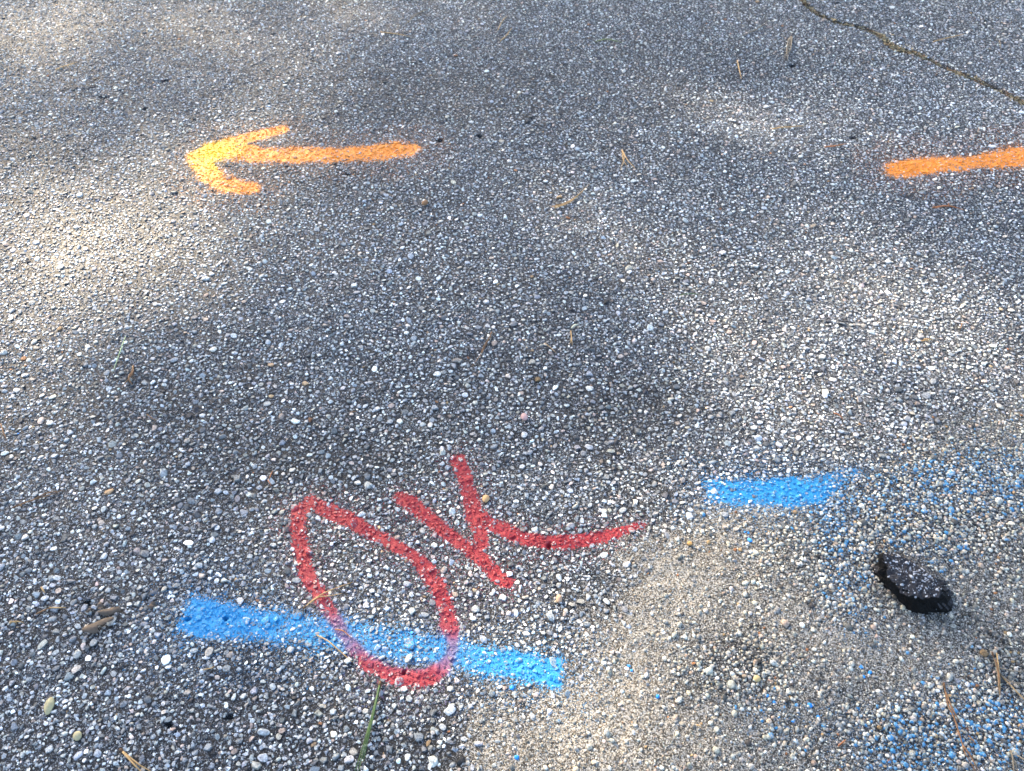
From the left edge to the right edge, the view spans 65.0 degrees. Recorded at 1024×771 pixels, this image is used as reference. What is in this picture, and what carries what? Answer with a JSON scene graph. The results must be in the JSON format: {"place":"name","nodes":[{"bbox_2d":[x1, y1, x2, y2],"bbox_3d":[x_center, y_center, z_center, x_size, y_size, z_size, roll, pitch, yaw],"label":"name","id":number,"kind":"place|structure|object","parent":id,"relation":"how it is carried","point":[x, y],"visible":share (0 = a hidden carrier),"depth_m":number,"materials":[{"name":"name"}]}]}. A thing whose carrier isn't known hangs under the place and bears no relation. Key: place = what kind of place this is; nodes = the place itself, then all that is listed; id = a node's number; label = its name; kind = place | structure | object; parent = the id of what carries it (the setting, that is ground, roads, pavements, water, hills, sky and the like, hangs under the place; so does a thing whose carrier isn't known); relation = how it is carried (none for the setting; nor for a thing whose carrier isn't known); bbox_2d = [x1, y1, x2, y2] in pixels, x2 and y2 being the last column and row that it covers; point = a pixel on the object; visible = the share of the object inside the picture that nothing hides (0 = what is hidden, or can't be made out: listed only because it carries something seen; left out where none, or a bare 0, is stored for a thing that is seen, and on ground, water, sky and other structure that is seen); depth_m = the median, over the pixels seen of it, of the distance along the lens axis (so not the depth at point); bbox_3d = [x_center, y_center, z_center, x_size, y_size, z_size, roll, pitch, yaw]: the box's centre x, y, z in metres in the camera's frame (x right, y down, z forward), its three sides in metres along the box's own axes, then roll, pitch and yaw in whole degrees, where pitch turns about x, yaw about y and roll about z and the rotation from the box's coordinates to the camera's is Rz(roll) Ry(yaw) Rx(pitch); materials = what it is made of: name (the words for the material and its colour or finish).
{"place":"outdoors","nodes":[
{"label":"outdoors","id":0,"kind":"place"},
{"bbox_2d":[97,602,102,608],"bbox_3d":[-0.661,0.353,1.290,0.008,0.005,0.014,0,48,0],"label":"pebble","id":1,"kind":"object","parent":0,"point":[99,605],"visible":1,"depth_m":1.29,"materials":[{"name":"grey stone"}]},
{"bbox_2d":[0,0,1023,770],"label":"road","id":2,"kind":"structure","parent":0,"point":[284,322],"depth_m":1.64,"materials":[{"name":"grey asphalt"}]},
{"bbox_2d":[12,490,62,507],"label":"pine needles","id":3,"kind":"object","parent":2,"relation":"on","point":[36,498],"visible":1,"depth_m":1.43,"materials":[{"name":"brown plant"}]},
{"bbox_2d":[44,697,54,714],"bbox_3d":[-0.683,0.473,1.186,0.014,0.008,0.027,0,48,0],"label":"pebble","id":4,"kind":"object","parent":2,"relation":"on","point":[49,704],"visible":1,"depth_m":1.18,"materials":[{"name":"stone"}]},
{"bbox_2d":[73,731,81,740],"bbox_3d":[-0.626,0.504,1.157,0.012,0.007,0.014,0,48,0],"label":"pebble","id":5,"kind":"object","parent":2,"relation":"on","point":[77,735],"visible":1,"depth_m":1.16,"materials":[{"name":"stone"}]},
{"bbox_2d":[82,617,113,633],"bbox_3d":[-0.650,0.378,1.265,0.048,0.008,0.020,-19,51,-17],"label":"dead leaf","id":6,"kind":"object","parent":2,"relation":"on","point":[92,628],"visible":1,"depth_m":1.26,"materials":[{"name":"brown plant"}]},
{"bbox_2d":[98,606,119,615],"bbox_3d":[-0.643,0.359,1.283,0.034,0.008,0.013,-11,49,-10],"label":"dead leaf","id":7,"kind":"object","parent":2,"relation":"on","point":[109,611],"visible":1,"depth_m":1.28,"materials":[{"name":"brown plant"}]},
{"bbox_2d":[112,336,125,372],"bbox_3d":[-0.815,-0.066,1.666,0.008,0.004,0.105,0,48,0],"label":"grass blade","id":8,"kind":"object","parent":2,"relation":"on","point":[119,353],"depth_m":1.67,"materials":[{"name":"green plant"}]},
{"bbox_2d":[121,365,134,387],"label":"pine needles","id":9,"kind":"object","parent":2,"relation":"on","point":[131,373],"visible":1,"depth_m":1.62,"materials":[{"name":"brown plant"}]},
{"bbox_2d":[119,748,150,770],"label":"pine needles","id":10,"kind":"object","parent":2,"relation":"on","point":[129,758],"visible":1,"depth_m":1.13,"materials":[{"name":"beige plant"}]},
{"bbox_2d":[149,601,154,608],"bbox_3d":[-0.579,0.353,1.292,0.010,0.005,0.012,0,48,0],"label":"pebble","id":11,"kind":"object","parent":2,"relation":"on","point":[151,605],"visible":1,"depth_m":1.29,"materials":[{"name":"grey stone"}]},
{"bbox_2d":[184,125,421,194],"bbox_3d":[-0.572,-0.644,2.197,0.606,0.012,0.314,-18,51,-16],"label":"painted arrow","id":12,"kind":"object","parent":2,"relation":"on","point":[203,159],"visible":1,"depth_m":2.18,"materials":[{"name":"paint"}]},
{"bbox_2d":[302,582,351,608],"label":"pine needles","id":13,"kind":"object","parent":2,"relation":"on","point":[311,601],"visible":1,"depth_m":1.30,"materials":[{"name":"beige plant"}]},
{"bbox_2d":[317,635,351,661],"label":"pine needles","id":14,"kind":"object","parent":2,"relation":"on","point":[333,645],"visible":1,"depth_m":1.25,"materials":[{"name":"beige plant"}]},
{"bbox_2d":[355,681,381,770],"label":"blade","id":15,"kind":"object","parent":2,"relation":"on","point":[367,735],"visible":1,"depth_m":1.15,"materials":[{"name":"green plant"}]},
{"bbox_2d":[174,592,563,690],"bbox_3d":[-0.227,0.403,1.256,0.627,0.016,0.079,7,48,6],"label":"painted line","id":16,"kind":"object","parent":2,"relation":"on","point":[204,618],"visible":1,"depth_m":1.26,"materials":[{"name":"paint"}]},
{"bbox_2d":[288,495,459,687],"bbox_3d":[-0.232,0.319,1.329,0.196,0.013,0.428,-30,55,-24],"label":"painted letter","id":17,"kind":"object","parent":2,"relation":"on","point":[436,585],"visible":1,"depth_m":1.32,"materials":[{"name":"paint"}]},
{"bbox_2d":[472,331,491,365],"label":"pine needles","id":18,"kind":"object","parent":2,"relation":"on","point":[483,348],"visible":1,"depth_m":1.68,"materials":[{"name":"brown plant"}]},
{"bbox_2d":[482,495,489,502],"bbox_3d":[-0.047,0.202,1.433,0.013,0.008,0.016,0,48,0],"label":"pebble","id":19,"kind":"object","parent":2,"relation":"on","point":[485,498],"visible":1,"depth_m":1.43,"materials":[{"name":"stone"}]},
{"bbox_2d":[392,454,646,588],"bbox_3d":[-0.007,0.248,1.397,0.435,0.012,0.222,19,51,16],"label":"painted letter","id":20,"kind":"object","parent":2,"relation":"on","point":[482,522],"visible":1,"depth_m":1.39,"materials":[{"name":"paint"}]},
{"bbox_2d":[521,413,527,419],"bbox_3d":[0.024,0.060,1.558,0.014,0.009,0.017,0,48,0],"label":"pebble","id":21,"kind":"object","parent":2,"relation":"on","point":[524,416],"visible":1,"depth_m":1.55,"materials":[{"name":"stone"}]},
{"bbox_2d":[556,594,561,602],"bbox_3d":[0.076,0.345,1.301,0.010,0.006,0.015,0,48,0],"label":"pebble","id":22,"kind":"object","parent":2,"relation":"on","point":[558,598],"visible":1,"depth_m":1.30,"materials":[{"name":"stone"}]},
{"bbox_2d":[552,191,582,207],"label":"pine needles","id":23,"kind":"object","parent":2,"relation":"on","point":[563,204],"visible":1,"depth_m":2.02,"materials":[{"name":"beige plant"}]},
{"bbox_2d":[620,150,634,169],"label":"pine needles","id":24,"kind":"object","parent":2,"relation":"on","point":[624,158],"visible":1,"depth_m":2.15,"materials":[{"name":"beige plant"}]},
{"bbox_2d":[753,675,760,681],"bbox_3d":[0.369,0.441,1.210,0.011,0.006,0.010,0,48,0],"label":"pebble","id":25,"kind":"object","parent":2,"relation":"on","point":[757,678],"visible":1,"depth_m":1.21,"materials":[{"name":"stone"}]},
{"bbox_2d":[703,468,858,508],"bbox_3d":[0.494,0.190,1.446,0.297,0.009,0.080,-4,48,-3],"label":"painted line","id":26,"kind":"object","parent":2,"relation":"on","point":[783,491],"visible":1,"depth_m":1.45,"materials":[{"name":"paint"}]},
{"bbox_2d":[783,36,792,59],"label":"pine needles","id":27,"kind":"object","parent":2,"relation":"on","point":[787,47],"visible":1,"depth_m":2.58,"materials":[{"name":"beige plant"}]},
{"bbox_2d":[772,125,803,128],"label":"pine needles","id":28,"kind":"object","parent":2,"relation":"on","point":[785,127],"visible":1,"depth_m":2.27,"materials":[{"name":"beige plant"}]},
{"bbox_2d":[799,0,1023,104],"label":"crack","id":29,"kind":"object","parent":2,"relation":"on","point":[901,48],"visible":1,"depth_m":2.59,"materials":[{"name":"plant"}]},
{"bbox_2d":[872,551,954,614],"bbox_3d":[0.660,0.311,1.312,0.123,0.048,0.120,0,48,0],"label":"asphalt lump","id":30,"kind":"object","parent":2,"relation":"on","point":[913,584],"visible":1,"depth_m":1.29,"materials":[{"name":"black asphalt"}]},
{"bbox_2d":[932,203,962,209],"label":"pine needles","id":31,"kind":"object","parent":2,"relation":"on","point":[948,205],"visible":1,"depth_m":2.01,"materials":[{"name":"brown plant"}]},
{"bbox_2d":[933,34,962,41],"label":"pine needles","id":32,"kind":"object","parent":2,"relation":"on","point":[947,37],"visible":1,"depth_m":2.64,"materials":[{"name":"beige plant"}]},
{"bbox_2d":[882,145,1023,178],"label":"painted line","id":33,"kind":"object","parent":2,"relation":"on","point":[915,167],"visible":1,"depth_m":2.15,"materials":[{"name":"paint"}]},
{"bbox_2d":[943,682,978,770],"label":"pine needles","id":34,"kind":"object","parent":2,"relation":"on","point":[947,697],"visible":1,"depth_m":1.17,"materials":[{"name":"brown plant"}]},
{"bbox_2d":[991,651,999,690],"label":"pine needles","id":35,"kind":"object","parent":2,"relation":"on","point":[997,669],"visible":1,"depth_m":1.22,"materials":[{"name":"brown plant"}]},
{"bbox_2d":[999,667,1023,698],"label":"pine needles","id":36,"kind":"object","parent":2,"relation":"on","point":[1005,679],"visible":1,"depth_m":1.21,"materials":[{"name":"brown plant"}]},
{"bbox_2d":[1010,750,1023,770],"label":"pine needles","id":37,"kind":"object","parent":2,"relation":"on","point":[1013,760],"visible":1,"depth_m":1.13,"materials":[{"name":"brown plant"}]}
]}

